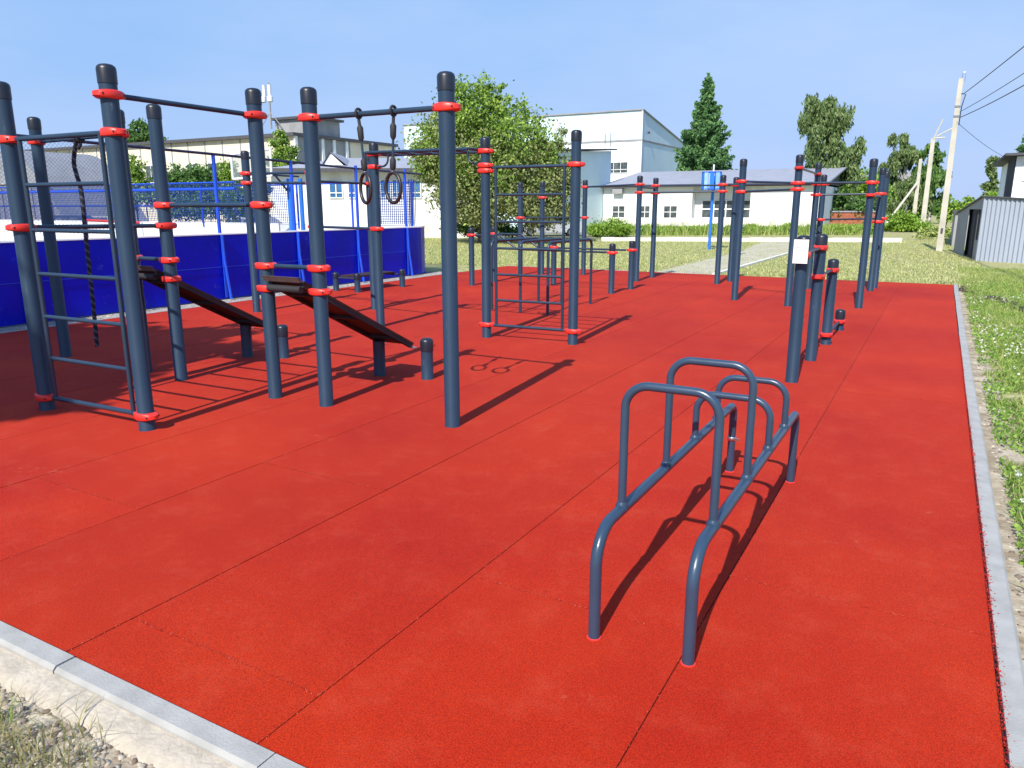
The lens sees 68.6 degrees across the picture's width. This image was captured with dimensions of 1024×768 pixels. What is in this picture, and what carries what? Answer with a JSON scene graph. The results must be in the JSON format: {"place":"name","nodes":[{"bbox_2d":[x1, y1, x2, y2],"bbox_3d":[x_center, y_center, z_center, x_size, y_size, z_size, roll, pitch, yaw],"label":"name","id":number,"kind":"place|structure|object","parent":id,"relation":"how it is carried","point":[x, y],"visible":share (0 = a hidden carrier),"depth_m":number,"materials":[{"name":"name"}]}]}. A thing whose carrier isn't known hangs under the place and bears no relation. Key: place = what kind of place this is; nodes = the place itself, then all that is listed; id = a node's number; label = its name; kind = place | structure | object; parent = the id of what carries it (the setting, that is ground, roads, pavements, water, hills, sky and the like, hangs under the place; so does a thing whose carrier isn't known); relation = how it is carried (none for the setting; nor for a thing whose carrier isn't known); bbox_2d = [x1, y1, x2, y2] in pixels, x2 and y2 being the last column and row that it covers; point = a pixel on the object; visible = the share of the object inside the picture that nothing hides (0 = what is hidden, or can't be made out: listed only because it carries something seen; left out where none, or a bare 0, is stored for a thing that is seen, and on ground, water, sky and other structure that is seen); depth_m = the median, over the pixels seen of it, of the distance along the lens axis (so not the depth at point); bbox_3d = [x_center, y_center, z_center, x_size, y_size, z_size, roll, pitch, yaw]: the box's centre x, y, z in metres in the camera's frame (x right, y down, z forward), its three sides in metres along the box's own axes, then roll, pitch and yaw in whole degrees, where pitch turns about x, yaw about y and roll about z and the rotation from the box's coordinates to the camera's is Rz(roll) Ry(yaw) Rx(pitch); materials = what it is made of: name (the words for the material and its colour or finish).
{"place":"outdoors","nodes":[
{"label":"outdoors","id":0,"kind":"place"},
{"bbox_2d":[0,683,154,767],"bbox_3d":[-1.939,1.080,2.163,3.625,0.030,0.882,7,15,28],"label":"gravel","id":1,"kind":"structure","parent":0,"point":[120,757],"depth_m":2.22,"materials":[{"name":"gravel"}]},
{"bbox_2d":[0,690,17,721],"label":"grass tuft","id":2,"kind":"object","parent":1,"relation":"on","point":[10,711],"visible":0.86,"depth_m":2.32,"materials":[{"name":"green plant"}]},
{"bbox_2d":[0,678,35,730],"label":"grass tuft","id":3,"kind":"object","parent":1,"relation":"on","point":[1,717],"visible":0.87,"depth_m":2.31,"materials":[{"name":"plant"}]},
{"bbox_2d":[0,683,68,767],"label":"grass tuft","id":4,"kind":"object","parent":1,"relation":"on","point":[13,745],"visible":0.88,"depth_m":2.17,"materials":[{"name":"plant"}]},
{"bbox_2d":[10,737,61,766],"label":"twigs","id":5,"kind":"object","parent":1,"relation":"on","point":[36,761],"visible":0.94,"depth_m":2.14,"materials":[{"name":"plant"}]},
{"bbox_2d":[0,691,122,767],"bbox_3d":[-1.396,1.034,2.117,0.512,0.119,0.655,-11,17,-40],"label":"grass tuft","id":6,"kind":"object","parent":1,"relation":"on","point":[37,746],"visible":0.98,"depth_m":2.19,"materials":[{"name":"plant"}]},
{"bbox_2d":[39,727,101,767],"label":"grass tuft","id":7,"kind":"object","parent":1,"relation":"on","point":[79,753],"visible":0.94,"depth_m":2.14,"materials":[{"name":"plant"}]},
{"bbox_2d":[0,647,236,767],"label":"kerb haunch","id":8,"kind":"object","parent":1,"relation":"on","point":[146,742],"visible":0.92,"depth_m":2.30,"materials":[{"name":"concrete"}]},
{"bbox_2d":[23,116,397,221],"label":"cream building","id":9,"kind":"structure","parent":0,"point":[331,140],"depth_m":69.17,"materials":[{"name":"paint"}]},
{"bbox_2d":[145,165,153,182],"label":"window","id":10,"kind":"structure","parent":9,"relation":"in","point":[148,167],"depth_m":73.93,"materials":[{"name":"white glass"}]},
{"bbox_2d":[207,163,219,175],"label":"window","id":11,"kind":"structure","parent":9,"relation":"in","point":[210,164],"depth_m":69.56,"materials":[{"name":"white glass"}]},
{"bbox_2d":[262,83,279,128],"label":"antenna mast","id":12,"kind":"object","parent":9,"relation":"on","point":[269,98],"visible":0.89,"depth_m":65.77,"materials":[{"name":"metal"}]},
{"bbox_2d":[4,271,431,326],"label":"rink floor","id":13,"kind":"structure","parent":0,"point":[249,295],"depth_m":13.27,"materials":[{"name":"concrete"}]},
{"bbox_2d":[86,219,143,237],"bbox_3d":[-11.116,-4.005,21.011,2.570,1.185,0.070,7,15,28],"label":"goal frame","id":14,"kind":"object","parent":13,"relation":"on","point":[137,222],"visible":0.23,"depth_m":21.00,"materials":[{"name":"red paint"}]},
{"bbox_2d":[0,219,424,326],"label":"rink wall","id":15,"kind":"structure","parent":13,"relation":"on","point":[213,262],"depth_m":12.73,"materials":[{"name":"plastic"}]},
{"bbox_2d":[0,134,421,240],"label":"rink fence","id":16,"kind":"object","parent":15,"relation":"on","point":[216,188],"visible":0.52,"depth_m":20.24,"materials":[{"name":"blue"}]},
{"bbox_2d":[230,148,304,230],"bbox_3d":[-6.191,-4.504,19.259,1.716,2.959,0.520,-7,15,-27],"label":"basketball stand","id":17,"kind":"object","parent":13,"relation":"on","point":[301,201],"visible":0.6,"depth_m":19.52,"materials":[{"name":"metal"}]},
{"bbox_2d":[0,273,441,331],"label":"curb","id":18,"kind":"structure","parent":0,"point":[107,316],"depth_m":11.63,"materials":[{"name":"concrete"}]},
{"bbox_2d":[0,0,1023,201],"label":"sky","id":19,"kind":"structure","parent":0,"point":[901,63],"materials":[{"name":"blue"}]},
{"bbox_2d":[5,211,1023,455],"bbox_3d":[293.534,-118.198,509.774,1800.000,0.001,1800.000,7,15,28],"label":"ground","id":20,"kind":"structure","parent":0,"point":[905,235],"depth_m":23.95,"materials":[{"name":"plant"}]},
{"bbox_2d":[0,151,146,220],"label":"arched hangar","id":21,"kind":"structure","parent":20,"relation":"on","point":[82,159],"depth_m":60.38,"materials":[{"name":"metal"}]},
{"bbox_2d":[54,215,94,220],"bbox_3d":[-22.137,-7.779,37.208,3.320,1.118,1.416,1,13,3],"label":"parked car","id":22,"kind":"object","parent":20,"relation":"on","point":[72,217],"visible":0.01,"depth_m":36.53,"materials":[{"name":"blue metal"}]},
{"bbox_2d":[92,216,107,219],"bbox_3d":[-21.309,-8.217,39.159,3.320,1.078,1.372,1,13,3],"label":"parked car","id":23,"kind":"object","parent":20,"relation":"on","point":[99,218],"visible":0.02,"depth_m":38.52,"materials":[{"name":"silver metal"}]},
{"bbox_2d":[128,153,155,220],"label":"bush","id":24,"kind":"object","parent":20,"relation":"on","point":[138,175],"visible":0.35,"depth_m":47.98,"materials":[{"name":"green plant"}]},
{"bbox_2d":[126,117,168,142],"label":"roof line tree","id":25,"kind":"object","parent":20,"relation":"on","point":[141,134],"visible":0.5,"depth_m":99.15,"materials":[{"name":"green plant"}]},
{"bbox_2d":[0,621,304,767],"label":"front kerb","id":26,"kind":"structure","parent":20,"relation":"on","point":[234,749],"depth_m":2.32,"materials":[{"name":"concrete"}]},
{"bbox_2d":[149,162,223,221],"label":"bush","id":27,"kind":"object","parent":20,"relation":"on","point":[200,173],"visible":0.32,"depth_m":49.60,"materials":[{"name":"green plant"}]},
{"bbox_2d":[0,272,441,331],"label":"rink strip","id":28,"kind":"object","parent":20,"relation":"on","point":[156,309],"visible":0.33,"depth_m":12.05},
{"bbox_2d":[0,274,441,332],"bbox_3d":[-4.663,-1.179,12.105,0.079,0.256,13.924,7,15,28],"label":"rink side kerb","id":29,"kind":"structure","parent":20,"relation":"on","point":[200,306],"depth_m":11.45,"materials":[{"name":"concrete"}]},
{"bbox_2d":[172,182,274,222],"bbox_3d":[-12.482,-7.327,32.099,4.705,2.696,2.145,0,13,-2],"label":"bush","id":30,"kind":"object","parent":20,"relation":"on","point":[227,201],"visible":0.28,"depth_m":31.79,"materials":[{"name":"green plant"}]},
{"bbox_2d":[230,217,280,222],"bbox_3d":[-12.258,-7.287,35.270,3.220,1.049,1.339,3,14,12],"label":"parked car","id":31,"kind":"object","parent":20,"relation":"on","point":[244,220],"visible":0.01,"depth_m":34.79,"materials":[{"name":"silver metal"}]},
{"bbox_2d":[266,152,476,237],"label":"white building","id":32,"kind":"structure","parent":20,"relation":"on","point":[336,201],"depth_m":38.89,"materials":[{"name":"paint"}]},
{"bbox_2d":[329,184,342,197],"bbox_3d":[-9.074,-10.021,38.703,0.714,0.876,0.063,0,13,0],"label":"window","id":33,"kind":"structure","parent":32,"relation":"in","point":[335,190],"depth_m":38.71,"materials":[{"name":"glass"}]},
{"bbox_2d":[347,181,354,197],"bbox_3d":[-8.255,-10.008,38.705,0.410,0.849,0.063,0,13,0],"label":"window","id":34,"kind":"structure","parent":32,"relation":"in","point":[353,185],"depth_m":38.71,"materials":[{"name":"glass"}]},
{"bbox_2d":[380,179,390,197],"bbox_3d":[-6.526,-10.073,38.690,0.548,0.929,0.063,0,13,0],"label":"window","id":35,"kind":"structure","parent":32,"relation":"in","point":[381,180],"depth_m":38.69,"materials":[{"name":"glass"}]},
{"bbox_2d":[391,179,402,197],"bbox_3d":[-5.917,-10.073,38.690,0.548,0.929,0.063,0,13,0],"label":"window","id":36,"kind":"structure","parent":32,"relation":"in","point":[392,180],"depth_m":38.67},
{"bbox_2d":[409,180,421,197],"bbox_3d":[-4.991,-10.034,38.699,0.631,0.902,0.063,0,13,0],"label":"window","id":37,"kind":"structure","parent":32,"relation":"in","point":[416,184],"depth_m":38.70,"materials":[{"name":"glass"}]},
{"bbox_2d":[439,218,526,237],"bbox_3d":[-1.303,-7.335,35.209,4.185,1.296,2.228,-4,14,-15],"label":"bush","id":38,"kind":"object","parent":20,"relation":"on","point":[508,229],"visible":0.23,"depth_m":34.94,"materials":[{"name":"green plant"}]},
{"bbox_2d":[396,69,582,242],"bbox_3d":[-0.988,-9.716,32.344,8.480,7.223,5.684,2,13,8],"label":"broadleaf tree","id":39,"kind":"object","parent":20,"relation":"on","point":[493,121],"visible":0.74,"depth_m":31.78,"materials":[{"name":"green plant"}]},
{"bbox_2d":[402,109,685,181],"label":"sports hall","id":40,"kind":"structure","parent":20,"relation":"on","point":[641,140],"depth_m":73.70,"materials":[{"name":"paint"}]},
{"bbox_2d":[611,162,627,172],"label":"window","id":41,"kind":"structure","parent":40,"relation":"in","point":[616,167],"depth_m":73.32,"materials":[{"name":"white glass"}]},
{"bbox_2d":[505,265,627,270],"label":"kerb","id":42,"kind":"structure","parent":20,"relation":"on","point":[579,268],"depth_m":18.65,"materials":[{"name":"concrete"}]},
{"bbox_2d":[497,232,645,238],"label":"parking lane","id":43,"kind":"structure","parent":20,"relation":"on","point":[551,233],"depth_m":42.65,"materials":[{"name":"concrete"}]},
{"bbox_2d":[216,158,251,194],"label":"bush","id":44,"kind":"object","parent":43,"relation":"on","point":[224,168],"visible":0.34,"depth_m":47.78,"materials":[{"name":"green plant"}]},
{"bbox_2d":[266,129,301,166],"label":"young tree","id":45,"kind":"object","parent":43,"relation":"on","point":[281,151],"visible":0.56,"depth_m":53.12,"materials":[{"name":"green plant"}]},
{"bbox_2d":[523,216,581,236],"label":"parked car","id":46,"kind":"object","parent":43,"relation":"on","point":[556,229],"visible":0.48,"depth_m":40.94,"materials":[{"name":"silver metal"}]},
{"bbox_2d":[587,214,634,236],"bbox_3d":[5.104,-8.461,40.191,2.717,1.231,2.856,-6,14,-23],"label":"bush","id":47,"kind":"object","parent":20,"relation":"on","point":[609,228],"visible":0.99,"depth_m":39.76,"materials":[{"name":"green plant"}]},
{"bbox_2d":[673,72,737,170],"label":"spruce tree","id":48,"kind":"object","parent":20,"relation":"on","point":[704,138],"visible":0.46,"depth_m":65.80,"materials":[{"name":"green plant"}]},
{"bbox_2d":[425,232,987,286],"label":"lawn grass","id":49,"kind":"structure","parent":20,"relation":"on","point":[477,262],"depth_m":22.96,"materials":[{"name":"plant"}]},
{"bbox_2d":[701,164,721,249],"bbox_3d":[7.312,-6.514,27.746,0.730,3.089,0.730,7,15,28],"label":"sign post","id":50,"kind":"object","parent":20,"relation":"on","point":[713,179],"visible":0.92,"depth_m":27.48,"materials":[{"name":"metal"}]},
{"bbox_2d":[616,222,816,234],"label":"weeds","id":51,"kind":"object","parent":20,"relation":"on","point":[643,232],"visible":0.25,"depth_m":44.03,"materials":[{"name":"green plant"}]},
{"bbox_2d":[601,167,846,226],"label":"white building","id":52,"kind":"structure","parent":20,"relation":"on","point":[766,208],"depth_m":56.61,"materials":[{"name":"paint"}]},
{"bbox_2d":[612,206,624,218],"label":"window","id":53,"kind":"structure","parent":52,"relation":"in","point":[617,211],"depth_m":59.08,"materials":[{"name":"white glass"}]},
{"bbox_2d":[641,206,649,218],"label":"window","id":54,"kind":"structure","parent":52,"relation":"in","point":[645,213],"depth_m":58.02,"materials":[{"name":"white glass"}]},
{"bbox_2d":[663,206,677,218],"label":"window","id":55,"kind":"structure","parent":52,"relation":"in","point":[668,211],"depth_m":57.09,"materials":[{"name":"white glass"}]},
{"bbox_2d":[701,199,749,217],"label":"window","id":56,"kind":"structure","parent":52,"relation":"in","point":[705,204],"depth_m":56.11,"materials":[{"name":"white glass"}]},
{"bbox_2d":[605,220,872,235],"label":"weed stalks","id":57,"kind":"object","parent":20,"relation":"on","point":[725,232],"visible":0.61,"depth_m":43.25,"materials":[{"name":"green plant"}]},
{"bbox_2d":[712,252,787,274],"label":"path kerb","id":58,"kind":"structure","parent":20,"relation":"on","point":[754,262],"depth_m":21.24,"materials":[{"name":"concrete"}]},
{"bbox_2d":[601,237,901,242],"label":"white kerb","id":59,"kind":"structure","parent":20,"relation":"on","point":[705,239],"depth_m":34.92,"materials":[{"name":"concrete"}]},
{"bbox_2d":[655,259,950,281],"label":"lawn litter","id":60,"kind":"object","parent":20,"relation":"on","point":[841,270],"visible":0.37,"depth_m":18.59,"materials":[{"name":"plant"}]},
{"bbox_2d":[797,93,866,191],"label":"birch tree","id":61,"kind":"object","parent":20,"relation":"on","point":[826,122],"visible":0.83,"depth_m":58.44,"materials":[{"name":"green plant"}]},
{"bbox_2d":[816,223,873,234],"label":"weeds","id":62,"kind":"object","parent":20,"relation":"on","point":[850,227],"visible":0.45,"depth_m":43.78,"materials":[{"name":"green plant"}]},
{"bbox_2d":[829,211,874,223],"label":"brick wall","id":63,"kind":"structure","parent":20,"relation":"on","point":[848,214],"depth_m":56.49,"materials":[{"name":"brick"}]},
{"bbox_2d":[830,181,891,221],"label":"bush","id":64,"kind":"object","parent":20,"relation":"on","point":[843,203],"visible":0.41,"depth_m":56.80,"materials":[{"name":"green plant"}]},
{"bbox_2d":[843,167,896,205],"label":"bush","id":65,"kind":"object","parent":20,"relation":"on","point":[862,188],"visible":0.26,"depth_m":67.05,"materials":[{"name":"green plant"}]},
{"bbox_2d":[886,159,921,222],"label":"utility pole","id":66,"kind":"object","parent":20,"relation":"on","point":[916,185],"visible":0.65,"depth_m":60.41,"materials":[{"name":"concrete"}]},
{"bbox_2d":[877,132,934,216],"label":"birch tree","id":67,"kind":"object","parent":20,"relation":"on","point":[903,159],"visible":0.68,"depth_m":72.43,"materials":[{"name":"green plant"}]},
{"bbox_2d":[884,209,934,231],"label":"bush","id":68,"kind":"object","parent":20,"relation":"on","point":[908,222],"visible":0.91,"depth_m":48.41,"materials":[{"name":"green plant"}]},
{"bbox_2d":[908,141,952,222],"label":"birch tree","id":69,"kind":"object","parent":20,"relation":"on","point":[938,174],"visible":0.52,"depth_m":72.71,"materials":[{"name":"green plant"}]},
{"bbox_2d":[912,226,951,239],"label":"bush","id":70,"kind":"object","parent":20,"relation":"on","point":[929,231],"visible":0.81,"depth_m":40.68,"materials":[{"name":"green plant"}]},
{"bbox_2d":[921,119,951,221],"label":"utility pole","id":71,"kind":"object","parent":20,"relation":"on","point":[927,188],"visible":0.84,"depth_m":51.57,"materials":[{"name":"concrete"}]},
{"bbox_2d":[936,72,965,250],"bbox_3d":[15.579,-7.769,26.589,0.320,6.162,0.326,7,15,28],"label":"utility pole","id":72,"kind":"object","parent":20,"relation":"on","point":[944,208],"visible":0.99,"depth_m":26.61,"materials":[{"name":"concrete"}]},
{"bbox_2d":[959,85,1023,117],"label":"overhead wire","id":73,"kind":"object","parent":72,"relation":"attached to","point":[993,101],"visible":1,"depth_m":20.68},
{"bbox_2d":[960,73,1023,111],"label":"overhead wire","id":74,"kind":"object","parent":72,"relation":"attached to","point":[994,91],"visible":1,"depth_m":20.65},
{"bbox_2d":[963,46,1023,93],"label":"overhead wire","id":75,"kind":"object","parent":72,"relation":"attached to","point":[996,68],"visible":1,"depth_m":20.81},
{"bbox_2d":[950,210,969,246],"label":"garage","id":76,"kind":"structure","parent":20,"relation":"on","point":[954,227],"depth_m":30.61,"materials":[{"name":"metal"}]},
{"bbox_2d":[938,189,997,227],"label":"bush","id":77,"kind":"object","parent":20,"relation":"on","point":[954,204],"visible":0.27,"depth_m":58.07,"materials":[{"name":"green plant"}]},
{"bbox_2d":[936,281,1023,310],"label":"soil clods","id":78,"kind":"object","parent":20,"relation":"on","point":[988,297],"visible":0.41,"depth_m":12.83,"materials":[{"name":"soil"}]},
{"bbox_2d":[953,286,1008,767],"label":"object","id":79,"kind":"object","parent":20,"relation":"on","point":[998,696],"visible":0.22,"depth_m":2.76,"materials":[{"name":"concrete"}]},
{"bbox_2d":[0,266,1004,767],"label":"rubber surface","id":80,"kind":"object","parent":79,"relation":"on","point":[870,514],"visible":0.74,"depth_m":3.52,"materials":[{"name":"rubber"}]},
{"bbox_2d":[0,63,460,431],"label":"workout frame","id":81,"kind":"object","parent":80,"relation":"on","point":[315,295],"visible":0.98,"depth_m":5.50,"materials":[{"name":"paint"}]},
{"bbox_2d":[71,138,98,346],"bbox_3d":[-4.027,-1.328,7.126,0.208,2.000,0.089,7,15,28],"label":"climbing rope","id":82,"kind":"object","parent":81,"relation":"hanging from","point":[77,142],"visible":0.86,"depth_m":7.13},
{"bbox_2d":[354,108,372,204],"bbox_3d":[-1.039,-1.575,5.199,0.072,0.649,0.190,-8,15,-31],"label":"gymnastic ring","id":83,"kind":"object","parent":81,"relation":"hanging from","point":[360,131],"visible":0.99,"depth_m":5.20,"materials":[{"name":"plastic"}]},
{"bbox_2d":[384,105,402,204],"bbox_3d":[-0.805,-1.551,5.097,0.188,0.649,0.074,18,22,53],"label":"gymnastic ring","id":84,"kind":"object","parent":81,"relation":"hanging from","point":[393,159],"visible":0.99,"depth_m":5.08,"materials":[{"name":"plastic"}]},
{"bbox_2d":[332,269,404,292],"bbox_3d":[-2.702,-1.969,14.233,0.768,0.362,1.288,7,15,28],"label":"balance bench","id":85,"kind":"object","parent":80,"relation":"on","point":[356,278],"visible":0.74,"depth_m":13.87,"materials":[{"name":"paint"}]},
{"bbox_2d":[240,130,584,344],"bbox_3d":[-1.337,-1.929,9.777,5.368,2.322,1.445,10,17,37],"label":"workout frame","id":86,"kind":"object","parent":80,"relation":"on","point":[374,228],"visible":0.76,"depth_m":8.66,"materials":[{"name":"paint"}]},
{"bbox_2d":[3,293,986,760],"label":"joint granules","id":87,"kind":"object","parent":80,"relation":"on","point":[405,479],"visible":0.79,"depth_m":3.17,"materials":[{"name":"rubber"}]},
{"bbox_2d":[491,237,539,309],"bbox_3d":[0.064,-1.745,11.749,0.068,1.061,1.326,9,16,35],"label":"dip bar","id":88,"kind":"object","parent":80,"relation":"on","point":[538,262],"visible":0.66,"depth_m":11.62,"materials":[{"name":"paint"}]},
{"bbox_2d":[518,237,561,311],"bbox_3d":[0.463,-1.692,11.526,0.068,1.062,1.408,8,15,30],"label":"dip bar","id":89,"kind":"object","parent":80,"relation":"on","point":[520,262],"visible":0.6,"depth_m":11.02,"materials":[{"name":"paint"}]},
{"bbox_2d":[467,227,636,293],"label":"stepped parallel bars","id":90,"kind":"object","parent":80,"relation":"on","point":[612,251],"visible":0.87,"depth_m":14.35,"materials":[{"name":"paint"}]},
{"bbox_2d":[545,238,592,314],"bbox_3d":[0.881,-1.636,11.287,0.068,1.062,1.508,8,15,30],"label":"dip bar","id":91,"kind":"object","parent":80,"relation":"on","point":[548,268],"visible":0.87,"depth_m":10.86,"materials":[{"name":"paint"}]},
{"bbox_2d":[587,357,799,667],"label":"bars","id":92,"kind":"object","parent":80,"relation":"on","point":[715,521],"visible":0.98,"depth_m":2.83,"materials":[{"name":"paint"}]},
{"bbox_2d":[516,154,889,308],"bbox_3d":[2.913,-2.999,14.331,7.488,2.322,3.950,7,15,28],"label":"workout frame","id":93,"kind":"object","parent":80,"relation":"on","point":[739,184],"visible":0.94,"depth_m":13.93,"materials":[{"name":"paint"}]},
{"bbox_2d":[785,234,845,382],"bbox_3d":[3.289,-0.960,7.905,0.139,1.292,3.543,7,15,29],"label":"stepped post row","id":94,"kind":"object","parent":80,"relation":"on","point":[802,251],"visible":0.99,"depth_m":7.30,"materials":[{"name":"paint"}]},
{"bbox_2d":[953,284,1023,767],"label":"side kerb","id":95,"kind":"structure","parent":20,"relation":"on","point":[1007,648],"depth_m":3.02,"materials":[{"name":"concrete"}]},
{"bbox_2d":[959,337,1013,767],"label":"rubber crumbs","id":96,"kind":"object","parent":95,"relation":"on","point":[991,604],"visible":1,"depth_m":3.01,"materials":[{"name":"rubber"}]},
{"bbox_2d":[953,195,1023,262],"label":"corrugated shed","id":97,"kind":"structure","parent":20,"relation":"on","point":[995,231],"depth_m":21.90,"materials":[{"name":"metal"}]},
{"bbox_2d":[979,155,999,195],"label":"poplar tree","id":98,"kind":"object","parent":20,"relation":"on","point":[993,183],"visible":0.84,"depth_m":105.69,"materials":[{"name":"green plant"}]},
{"bbox_2d":[992,153,1023,197],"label":"house","id":99,"kind":"structure","parent":20,"relation":"on","point":[1012,176],"depth_m":32.76,"materials":[{"name":"paint"}]},
{"bbox_2d":[1015,134,1023,152],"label":"pine tree","id":100,"kind":"object","parent":20,"relation":"on","point":[1020,149],"visible":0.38,"depth_m":66.92,"materials":[{"name":"green plant"}]},
{"bbox_2d":[497,149,616,227],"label":"annex building","id":101,"kind":"structure","parent":0,"point":[596,170],"depth_m":57.84,"materials":[{"name":"paint"}]},
{"bbox_2d":[657,242,788,273],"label":"path","id":102,"kind":"structure","parent":0,"point":[768,251],"depth_m":23.01,"materials":[{"name":"concrete"}]},
{"bbox_2d":[849,171,910,216],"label":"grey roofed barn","id":103,"kind":"structure","parent":0,"point":[909,174],"depth_m":83.67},
{"bbox_2d":[958,265,1023,588],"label":"verge grass","id":104,"kind":"structure","parent":0,"point":[998,278],"depth_m":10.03,"materials":[{"name":"plant"}]},
{"bbox_2d":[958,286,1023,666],"bbox_3d":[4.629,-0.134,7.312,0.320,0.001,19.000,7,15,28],"label":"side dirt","id":105,"kind":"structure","parent":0,"point":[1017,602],"depth_m":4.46,"materials":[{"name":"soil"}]}
]}

